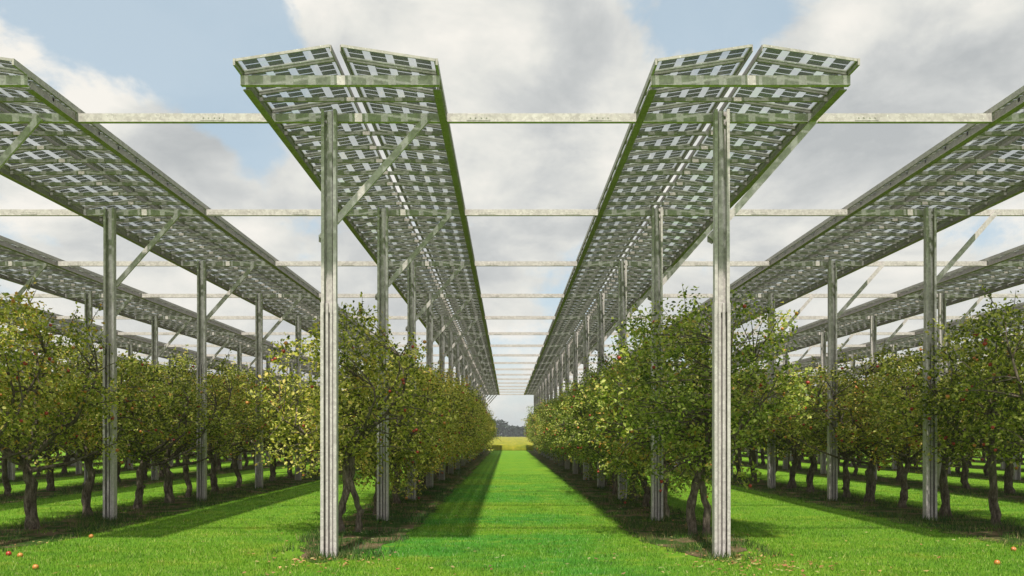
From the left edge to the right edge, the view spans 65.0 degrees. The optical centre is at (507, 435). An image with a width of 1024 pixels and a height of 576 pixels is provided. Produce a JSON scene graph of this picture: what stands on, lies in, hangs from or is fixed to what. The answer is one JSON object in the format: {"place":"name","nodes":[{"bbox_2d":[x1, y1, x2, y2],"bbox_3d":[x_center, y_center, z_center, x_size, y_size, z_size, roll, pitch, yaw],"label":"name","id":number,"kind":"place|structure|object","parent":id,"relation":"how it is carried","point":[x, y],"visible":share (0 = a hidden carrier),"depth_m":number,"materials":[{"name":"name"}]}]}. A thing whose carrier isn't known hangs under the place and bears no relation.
{"place":"outdoors","nodes":[
{"label":"outdoors","id":0,"kind":"place"},
{"bbox_2d":[61,437,764,449],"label":"field","id":1,"kind":"structure","parent":0,"point":[513,443],"depth_m":96.49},
{"bbox_2d":[0,436,1023,575],"bbox_3d":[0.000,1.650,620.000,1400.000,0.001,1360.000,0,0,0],"label":"ground","id":2,"kind":"structure","parent":0,"point":[514,463],"depth_m":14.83,"materials":[{"name":"green plant"}]},
{"bbox_2d":[0,115,42,168],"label":"support post","id":3,"kind":"object","parent":2,"relation":"on","point":[21,138],"visible":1,"depth_m":10.85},
{"bbox_2d":[7,317,49,479],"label":"support post","id":4,"kind":"object","parent":2,"relation":"on","point":[11,470],"visible":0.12,"depth_m":29.34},
{"bbox_2d":[84,293,133,483],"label":"support post","id":5,"kind":"object","parent":2,"relation":"on","point":[88,305],"visible":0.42,"depth_m":24.74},
{"bbox_2d":[103,207,181,519],"bbox_3d":[-7.043,-1.206,15.515,1.518,6.312,0.270,0,0,0],"label":"support post","id":6,"kind":"object","parent":2,"relation":"on","point":[111,283],"visible":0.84,"depth_m":15.44,"materials":[{"name":"metal"}]},
{"bbox_2d":[0,457,317,503],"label":"soil strip","id":7,"kind":"object","parent":2,"relation":"on","point":[42,493],"visible":0.25,"depth_m":27.25,"materials":[{"name":"soil"}]},
{"bbox_2d":[0,360,62,495],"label":"apple tree","id":8,"kind":"object","parent":7,"relation":"on","point":[6,484],"visible":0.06,"depth_m":21.52,"materials":[{"name":"green plant"}]},
{"bbox_2d":[7,370,102,490],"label":"apple tree","id":9,"kind":"object","parent":7,"relation":"on","point":[50,480],"depth_m":23.52,"materials":[{"name":"green plant"}]},
{"bbox_2d":[0,452,317,482],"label":"soil strip","id":10,"kind":"object","parent":2,"relation":"on","point":[72,475],"visible":0.2,"depth_m":34.29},
{"bbox_2d":[151,316,192,479],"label":"support post","id":11,"kind":"object","parent":2,"relation":"on","point":[155,354],"visible":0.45,"depth_m":29.38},
{"bbox_2d":[0,464,364,548],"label":"soil strip","id":12,"kind":"object","parent":2,"relation":"on","point":[35,537],"visible":0.33,"depth_m":16.59,"materials":[{"name":"soil"}]},
{"bbox_2d":[0,272,89,462],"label":"apple tree","id":13,"kind":"object","parent":12,"relation":"on","point":[10,417],"visible":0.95,"depth_m":12.92,"materials":[{"name":"green plant"}]},
{"bbox_2d":[0,292,160,528],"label":"apple tree","id":14,"kind":"object","parent":12,"relation":"on","point":[32,521],"visible":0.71,"depth_m":14.09,"materials":[{"name":"green plant"}]},
{"bbox_2d":[4,342,179,517],"bbox_3d":[-8.364,-0.121,16.087,2.934,3.689,3.219,0,0,-42],"label":"apple tree","id":15,"kind":"object","parent":12,"relation":"on","point":[87,490],"visible":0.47,"depth_m":16.03,"materials":[{"name":"green plant"}]},
{"bbox_2d":[59,355,207,508],"bbox_3d":[-8.411,-0.041,18.004,3.162,3.504,3.358,0,0,-23],"label":"apple tree","id":16,"kind":"object","parent":12,"relation":"on","point":[139,453],"visible":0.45,"depth_m":17.94,"materials":[{"name":"green plant"}]},
{"bbox_2d":[119,358,262,502],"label":"apple tree","id":17,"kind":"object","parent":12,"relation":"on","point":[181,446],"visible":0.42,"depth_m":19.56,"materials":[{"name":"green plant"}]},
{"bbox_2d":[131,344,265,497],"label":"apple tree","id":18,"kind":"object","parent":12,"relation":"on","point":[182,363],"visible":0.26,"depth_m":21.16,"materials":[{"name":"green plant"}]},
{"bbox_2d":[160,366,286,491],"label":"apple tree","id":19,"kind":"object","parent":12,"relation":"on","point":[212,474],"visible":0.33,"depth_m":23.02,"materials":[{"name":"green plant"}]},
{"bbox_2d":[179,357,306,487],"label":"apple tree","id":20,"kind":"object","parent":12,"relation":"on","point":[235,466],"visible":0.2,"depth_m":25.00,"materials":[{"name":"green plant"}]},
{"bbox_2d":[210,362,317,469],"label":"apple tree","id":21,"kind":"object","parent":12,"relation":"on","point":[291,440],"visible":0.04,"depth_m":26.80,"materials":[{"name":"green plant"}]},
{"bbox_2d":[241,378,319,480],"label":"apple tree","id":22,"kind":"object","parent":12,"relation":"on","point":[273,473],"visible":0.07,"depth_m":28.78,"materials":[{"name":"green plant"}]},
{"bbox_2d":[196,260,256,500],"bbox_3d":[-7.043,-1.206,20.155,1.518,6.312,0.270,0,0,0],"label":"support post","id":23,"kind":"object","parent":2,"relation":"on","point":[202,318],"visible":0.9,"depth_m":20.07,"materials":[{"name":"metal"}]},
{"bbox_2d":[237,345,267,468],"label":"support post","id":24,"kind":"object","parent":2,"relation":"on","point":[239,355],"visible":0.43,"depth_m":38.63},
{"bbox_2d":[255,293,303,487],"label":"support post","id":25,"kind":"object","parent":2,"relation":"on","point":[260,339],"visible":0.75,"depth_m":24.73,"materials":[{"name":"metal"}]},
{"bbox_2d":[294,316,316,479],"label":"support post","id":26,"kind":"object","parent":2,"relation":"on","point":[298,320],"visible":0.39,"depth_m":29.38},
{"bbox_2d":[319,109,430,557],"bbox_3d":[-1.799,-1.206,10.875,1.518,6.312,0.270,0,0,0],"label":"support post","id":27,"kind":"object","parent":2,"relation":"on","point":[331,218],"visible":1,"depth_m":10.79,"materials":[{"name":"metal"}]},
{"bbox_2d":[300,451,490,562],"bbox_3d":[-2.434,1.642,47.080,1.858,0.004,73.460,0,0,0],"label":"soil strip","id":28,"kind":"object","parent":2,"relation":"on","point":[473,463],"visible":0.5,"depth_m":15.80,"materials":[{"name":"soil"}]},
{"bbox_2d":[238,292,456,532],"bbox_3d":[-2.744,-0.356,13.443,3.062,4.148,2.989,0,0,29],"label":"apple tree","id":29,"kind":"object","parent":28,"relation":"on","point":[363,430],"visible":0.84,"depth_m":13.42,"materials":[{"name":"green plant"}]},
{"bbox_2d":[291,341,451,514],"bbox_3d":[-2.776,-0.130,16.604,3.246,3.710,3.141,0,0,0],"label":"apple tree","id":30,"kind":"object","parent":28,"relation":"on","point":[396,457],"visible":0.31,"depth_m":16.32,"materials":[{"name":"green plant"}]},
{"bbox_2d":[338,348,466,503],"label":"apple tree","id":31,"kind":"object","parent":28,"relation":"on","point":[396,498],"visible":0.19,"depth_m":19.24,"materials":[{"name":"green plant"}]},
{"bbox_2d":[344,363,466,495],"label":"apple tree","id":32,"kind":"object","parent":28,"relation":"on","point":[449,443],"visible":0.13,"depth_m":21.27,"materials":[{"name":"green plant"}]},
{"bbox_2d":[390,363,477,491],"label":"apple tree","id":33,"kind":"object","parent":28,"relation":"on","point":[455,430],"visible":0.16,"depth_m":23.49,"materials":[{"name":"green plant"}]},
{"bbox_2d":[419,353,464,454],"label":"apple tree","id":34,"kind":"object","parent":28,"relation":"on","point":[446,377],"visible":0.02,"depth_m":26.80,"materials":[{"name":"green plant"}]},
{"bbox_2d":[398,351,493,486],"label":"apple tree","id":35,"kind":"object","parent":28,"relation":"on","point":[461,419],"visible":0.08,"depth_m":25.16,"materials":[{"name":"green plant"}]},
{"bbox_2d":[433,384,475,480],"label":"apple tree","id":36,"kind":"object","parent":28,"relation":"on","point":[465,414],"visible":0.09,"depth_m":29.18,"materials":[{"name":"green plant"}]},
{"bbox_2d":[434,368,495,477],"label":"apple tree","id":37,"kind":"object","parent":28,"relation":"on","point":[465,452],"visible":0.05,"depth_m":31.26,"materials":[{"name":"green plant"}]},
{"bbox_2d":[446,371,484,465],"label":"apple tree","id":38,"kind":"object","parent":28,"relation":"on","point":[472,432],"visible":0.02,"depth_m":33.02,"materials":[{"name":"green plant"}]},
{"bbox_2d":[375,207,452,520],"bbox_3d":[-1.799,-1.206,15.515,1.518,6.312,0.270,0,0,0],"label":"support post","id":39,"kind":"object","parent":2,"relation":"on","point":[384,283],"visible":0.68,"depth_m":15.46,"materials":[{"name":"metal"}]},
{"bbox_2d":[0,209,1023,215],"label":"cross beam","id":40,"kind":"structure","parent":39,"relation":"attached to","point":[506,212],"depth_m":15.54,"materials":[{"name":"metal"}]},
{"bbox_2d":[406,260,465,500],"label":"support post","id":41,"kind":"object","parent":2,"relation":"on","point":[412,317],"visible":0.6,"depth_m":20.10,"materials":[{"name":"metal"}]},
{"bbox_2d":[0,261,1023,265],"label":"cross beam","id":42,"kind":"structure","parent":41,"relation":"attached to","point":[502,263],"depth_m":20.18,"materials":[{"name":"metal"}]},
{"bbox_2d":[425,293,473,487],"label":"support post","id":43,"kind":"object","parent":2,"relation":"on","point":[430,339],"visible":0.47,"depth_m":24.74,"materials":[{"name":"metal"}]},
{"bbox_2d":[0,294,1023,297],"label":"cross beam","id":44,"kind":"structure","parent":43,"relation":"on","point":[513,296],"depth_m":24.82,"materials":[{"name":"metal"}]},
{"bbox_2d":[438,316,478,479],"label":"support post","id":45,"kind":"object","parent":2,"relation":"on","point":[441,349],"visible":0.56,"depth_m":29.38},
{"bbox_2d":[17,316,1023,318],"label":"cross beam","id":46,"kind":"structure","parent":45,"relation":"on","point":[488,317],"depth_m":29.46,"materials":[{"name":"metal"}]},
{"bbox_2d":[447,332,482,473],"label":"support post","id":47,"kind":"object","parent":2,"relation":"on","point":[450,359],"visible":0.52,"depth_m":34.02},
{"bbox_2d":[1,332,1022,334],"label":"cross beam","id":48,"kind":"structure","parent":47,"relation":"on","point":[468,333],"depth_m":34.10,"materials":[{"name":"metal"}]},
{"bbox_2d":[455,345,485,468],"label":"support post","id":49,"kind":"object","parent":2,"relation":"on","point":[458,372],"visible":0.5,"depth_m":38.68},
{"bbox_2d":[469,369,490,459],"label":"support post","id":50,"kind":"object","parent":2,"relation":"on","point":[470,379],"visible":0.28,"depth_m":52.60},
{"bbox_2d":[1,368,958,369],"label":"cross beam","id":51,"kind":"structure","parent":50,"relation":"on","point":[525,369],"depth_m":52.66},
{"bbox_2d":[472,374,492,456],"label":"support post","id":52,"kind":"object","parent":2,"relation":"on","point":[473,378],"visible":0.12,"depth_m":57.24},
{"bbox_2d":[61,374,974,375],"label":"cross beam","id":53,"kind":"structure","parent":52,"relation":"on","point":[512,375],"depth_m":57.35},
{"bbox_2d":[493,418,527,436],"bbox_3d":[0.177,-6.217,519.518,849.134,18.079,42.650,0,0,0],"label":"wood","id":54,"kind":"object","parent":2,"relation":"on","point":[506,429],"visible":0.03,"depth_m":514.07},
{"bbox_2d":[0,466,1023,560],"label":"rough grass","id":55,"kind":"structure","parent":2,"relation":"on","point":[343,553],"depth_m":15.27,"materials":[{"name":"plant"}]},
{"bbox_2d":[23,497,1006,575],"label":"fallen leaves","id":56,"kind":"object","parent":2,"relation":"on","point":[802,570],"visible":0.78,"depth_m":10.35,"materials":[{"name":"brown plant"}]},
{"bbox_2d":[553,362,571,462],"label":"support post","id":57,"kind":"object","parent":2,"relation":"on","point":[555,381],"visible":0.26,"depth_m":47.94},
{"bbox_2d":[46,362,960,363],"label":"cross beam","id":58,"kind":"structure","parent":57,"relation":"on","point":[493,362],"depth_m":48.02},
{"bbox_2d":[558,354,582,465],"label":"support post","id":59,"kind":"object","parent":2,"relation":"on","point":[561,379],"visible":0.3,"depth_m":43.26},
{"bbox_2d":[564,345,592,468],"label":"support post","id":60,"kind":"object","parent":2,"relation":"on","point":[567,461],"visible":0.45,"depth_m":38.66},
{"bbox_2d":[571,332,604,473],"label":"support post","id":61,"kind":"object","parent":2,"relation":"on","point":[574,371],"visible":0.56,"depth_m":34.02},
{"bbox_2d":[581,316,617,479],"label":"support post","id":62,"kind":"object","parent":2,"relation":"on","point":[585,337],"visible":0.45,"depth_m":29.38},
{"bbox_2d":[595,293,640,487],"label":"support post","id":63,"kind":"object","parent":2,"relation":"on","point":[601,340],"visible":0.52,"depth_m":24.74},
{"bbox_2d":[529,451,750,562],"bbox_3d":[2.904,1.642,47.080,1.859,0.004,73.460,0,0,0],"label":"soil strip","id":64,"kind":"object","parent":2,"relation":"on","point":[548,462],"visible":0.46,"depth_m":16.22,"materials":[{"name":"soil"}]},
{"bbox_2d":[539,395,580,471],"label":"apple tree","id":65,"kind":"object","parent":64,"relation":"on","point":[551,436],"visible":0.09,"depth_m":35.51,"materials":[{"name":"green plant"}]},
{"bbox_2d":[550,381,593,478],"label":"apple tree","id":66,"kind":"object","parent":64,"relation":"on","point":[558,421],"visible":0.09,"depth_m":29.71,"materials":[{"name":"green plant"}]},
{"bbox_2d":[552,397,596,481],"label":"apple tree","id":67,"kind":"object","parent":64,"relation":"on","point":[574,450],"visible":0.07,"depth_m":28.03,"materials":[{"name":"green plant"}]},
{"bbox_2d":[552,356,606,484],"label":"apple tree","id":68,"kind":"object","parent":64,"relation":"on","point":[573,382],"visible":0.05,"depth_m":26.44,"materials":[{"name":"green plant"}]},
{"bbox_2d":[542,379,637,489],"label":"apple tree","id":69,"kind":"object","parent":64,"relation":"on","point":[579,453],"visible":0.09,"depth_m":23.95,"materials":[{"name":"green plant"}]},
{"bbox_2d":[557,352,643,494],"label":"apple tree","id":70,"kind":"object","parent":64,"relation":"on","point":[575,431],"visible":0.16,"depth_m":22.05,"materials":[{"name":"green plant"}]},
{"bbox_2d":[570,363,678,500],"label":"apple tree","id":71,"kind":"object","parent":64,"relation":"on","point":[631,478],"visible":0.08,"depth_m":20.00,"materials":[{"name":"green plant"}]},
{"bbox_2d":[570,341,706,507],"bbox_3d":[3.051,-0.214,18.020,3.713,3.865,3.251,0,0,16],"label":"apple tree","id":72,"kind":"object","parent":64,"relation":"on","point":[645,485],"visible":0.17,"depth_m":18.11,"materials":[{"name":"green plant"}]},
{"bbox_2d":[586,316,738,516],"bbox_3d":[3.027,-0.349,16.137,3.168,4.169,3.064,0,0,-8],"label":"apple tree","id":73,"kind":"object","parent":64,"relation":"on","point":[666,509],"visible":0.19,"depth_m":15.76,"materials":[{"name":"green plant"}]},
{"bbox_2d":[580,284,822,535],"bbox_3d":[3.072,-0.344,13.088,3.925,4.152,3.168,0,0,0],"label":"apple tree","id":74,"kind":"object","parent":64,"relation":"on","point":[702,407],"visible":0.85,"depth_m":12.85,"materials":[{"name":"green plant"}]},
{"bbox_2d":[615,260,675,499],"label":"support post","id":75,"kind":"object","parent":2,"relation":"on","point":[622,289],"visible":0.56,"depth_m":20.10,"materials":[{"name":"metal"}]},
{"bbox_2d":[648,207,712,520],"bbox_3d":[3.468,-1.206,15.515,1.518,6.312,0.270,0,0,0],"label":"support post","id":76,"kind":"object","parent":2,"relation":"on","point":[658,281],"visible":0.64,"depth_m":15.46,"materials":[{"name":"metal"}]},
{"bbox_2d":[707,109,819,556],"bbox_3d":[3.468,-1.206,10.875,1.518,6.312,0.270,0,0,0],"label":"support post","id":77,"kind":"object","parent":2,"relation":"on","point":[718,237],"visible":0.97,"depth_m":10.78,"materials":[{"name":"metal"}]},
{"bbox_2d":[0,113,1023,123],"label":"cross beam","id":78,"kind":"structure","parent":77,"relation":"on","point":[518,118],"depth_m":10.90,"materials":[{"name":"metal"}]},
{"bbox_2d":[0,299,319,387],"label":"solar canopy","id":79,"kind":"object","parent":78,"relation":"on","point":[129,340],"visible":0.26,"depth_m":38.19,"materials":[{"name":"grey glass"}]},
{"bbox_2d":[0,235,345,383],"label":"solar canopy","id":80,"kind":"object","parent":78,"relation":"on","point":[11,250],"visible":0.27,"depth_m":24.82,"materials":[{"name":"grey glass"}]},
{"bbox_2d":[0,57,404,368],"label":"solar canopy","id":81,"kind":"object","parent":78,"relation":"on","point":[237,245],"visible":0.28,"depth_m":14.66,"materials":[{"name":"clear glass"}]},
{"bbox_2d":[233,44,499,394],"bbox_3d":[-2.033,-4.426,47.346,2.430,0.382,75.713,0,0,0],"label":"solar canopy","id":82,"kind":"object","parent":78,"relation":"on","point":[253,77],"visible":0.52,"depth_m":12.67,"materials":[{"name":"clear glass"}]},
{"bbox_2d":[580,86,1023,387],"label":"solar canopy","id":83,"kind":"object","parent":78,"relation":"on","point":[820,239],"visible":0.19,"depth_m":15.51,"materials":[{"name":"grey glass"}]},
{"bbox_2d":[664,244,1023,382],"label":"solar canopy","id":84,"kind":"object","parent":78,"relation":"on","point":[953,278],"visible":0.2,"depth_m":25.43,"materials":[{"name":"grey glass"}]},
{"bbox_2d":[761,302,1023,378],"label":"solar canopy","id":85,"kind":"object","parent":78,"relation":"on","point":[901,340],"visible":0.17,"depth_m":38.19,"materials":[{"name":"grey glass"}]},
{"bbox_2d":[765,293,814,488],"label":"support post","id":86,"kind":"object","parent":2,"relation":"on","point":[771,471],"visible":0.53,"depth_m":24.74,"materials":[{"name":"metal"}]},
{"bbox_2d":[783,345,812,468],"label":"support post","id":87,"kind":"object","parent":2,"relation":"on","point":[785,462],"visible":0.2,"depth_m":38.62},
{"bbox_2d":[819,332,854,473],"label":"support post","id":88,"kind":"object","parent":2,"relation":"on","point":[823,364],"visible":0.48,"depth_m":34.02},
{"bbox_2d":[666,464,1023,544],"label":"soil strip","id":89,"kind":"object","parent":2,"relation":"on","point":[993,535],"visible":0.21,"depth_m":17.27,"materials":[{"name":"soil"}]},
{"bbox_2d":[699,361,788,480],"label":"apple tree","id":90,"kind":"object","parent":89,"relation":"on","point":[753,455],"visible":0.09,"depth_m":29.01,"materials":[{"name":"green plant"}]},
{"bbox_2d":[732,382,822,471],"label":"apple tree","id":91,"kind":"object","parent":89,"relation":"on","point":[748,447],"visible":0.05,"depth_m":26.95,"materials":[{"name":"green plant"}]},
{"bbox_2d":[733,364,857,487],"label":"apple tree","id":92,"kind":"object","parent":89,"relation":"on","point":[792,481],"visible":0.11,"depth_m":24.85,"materials":[{"name":"green plant"}]},
{"bbox_2d":[753,367,855,491],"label":"apple tree","id":93,"kind":"object","parent":89,"relation":"on","point":[810,472],"visible":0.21,"depth_m":23.12,"materials":[{"name":"green plant"}]},
{"bbox_2d":[786,372,892,496],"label":"apple tree","id":94,"kind":"object","parent":89,"relation":"on","point":[846,475],"visible":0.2,"depth_m":21.24,"materials":[{"name":"green plant"}]},
{"bbox_2d":[770,340,944,502],"bbox_3d":[8.864,-0.244,19.569,3.804,3.942,3.369,0,0,-14],"label":"apple tree","id":95,"kind":"object","parent":89,"relation":"on","point":[871,482],"visible":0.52,"depth_m":19.51,"materials":[{"name":"green plant"}]},
{"bbox_2d":[821,369,969,507],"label":"apple tree","id":96,"kind":"object","parent":89,"relation":"on","point":[907,459],"visible":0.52,"depth_m":18.22,"materials":[{"name":"green plant"}]},
{"bbox_2d":[861,334,1023,516],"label":"apple tree","id":97,"kind":"object","parent":89,"relation":"on","point":[945,508],"visible":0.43,"depth_m":16.00,"materials":[{"name":"green plant"}]},
{"bbox_2d":[899,289,1023,525],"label":"apple tree","id":98,"kind":"object","parent":89,"relation":"on","point":[993,460],"visible":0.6,"depth_m":14.54,"materials":[{"name":"green plant"}]},
{"bbox_2d":[943,285,1023,460],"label":"apple tree","id":99,"kind":"object","parent":89,"relation":"on","point":[1011,399],"visible":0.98,"depth_m":12.76,"materials":[{"name":"green plant"}]},
{"bbox_2d":[679,456,1023,501],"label":"soil strip","id":100,"kind":"object","parent":2,"relation":"on","point":[882,480],"visible":0.27,"depth_m":27.26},
{"bbox_2d":[912,389,1018,488],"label":"apple tree","id":101,"kind":"object","parent":100,"relation":"on","point":[964,477],"visible":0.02,"depth_m":24.44,"materials":[{"name":"green plant"}]},
{"bbox_2d":[942,365,1023,493],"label":"apple tree","id":102,"kind":"object","parent":100,"relation":"on","point":[1008,477],"visible":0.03,"depth_m":22.33,"materials":[{"name":"green plant"}]},
{"bbox_2d":[824,260,885,500],"bbox_3d":[8.712,-1.206,20.155,1.518,6.312,0.270,0,0,0],"label":"support post","id":103,"kind":"object","parent":2,"relation":"on","point":[830,327],"visible":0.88,"depth_m":20.06,"materials":[{"name":"metal"}]},
{"bbox_2d":[734,454,1023,482],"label":"soil strip","id":104,"kind":"object","parent":2,"relation":"on","point":[890,468],"visible":0.22,"depth_m":38.33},
{"bbox_2d":[868,316,908,479],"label":"support post","id":105,"kind":"object","parent":2,"relation":"on","point":[873,334],"visible":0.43,"depth_m":29.38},
{"bbox_2d":[919,207,998,519],"bbox_3d":[8.712,-1.206,15.515,1.518,6.312,0.270,0,0,0],"label":"support post","id":106,"kind":"object","parent":2,"relation":"on","point":[928,294],"visible":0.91,"depth_m":15.44,"materials":[{"name":"metal"}]},
{"bbox_2d":[937,293,983,487],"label":"support post","id":107,"kind":"object","parent":2,"relation":"on","point":[941,298],"visible":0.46,"depth_m":24.74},
{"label":"support post","id":108,"kind":"object","parent":2,"relation":"on","visible":0},
{"bbox_2d":[29,344,1023,346],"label":"cross beam","id":109,"kind":"structure","parent":108,"relation":"attached to","point":[509,345],"depth_m":38.74,"materials":[{"name":"metal"}]},
{"bbox_2d":[524,44,859,394],"bbox_3d":[2.954,-4.426,47.346,2.430,0.382,75.713,0,0,0],"label":"solar canopy","id":110,"kind":"object","parent":109,"relation":"on","point":[835,78],"visible":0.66,"depth_m":12.68,"materials":[{"name":"clear glass"}]},
{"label":"support post","id":111,"kind":"object","parent":2,"relation":"on","visible":0},
{"bbox_2d":[38,354,998,355],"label":"cross beam","id":112,"kind":"structure","parent":111,"relation":"attached to","point":[506,355],"depth_m":43.38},
{"bbox_2d":[0,0,1023,433],"label":"sky","id":113,"kind":"structure","parent":0,"point":[103,56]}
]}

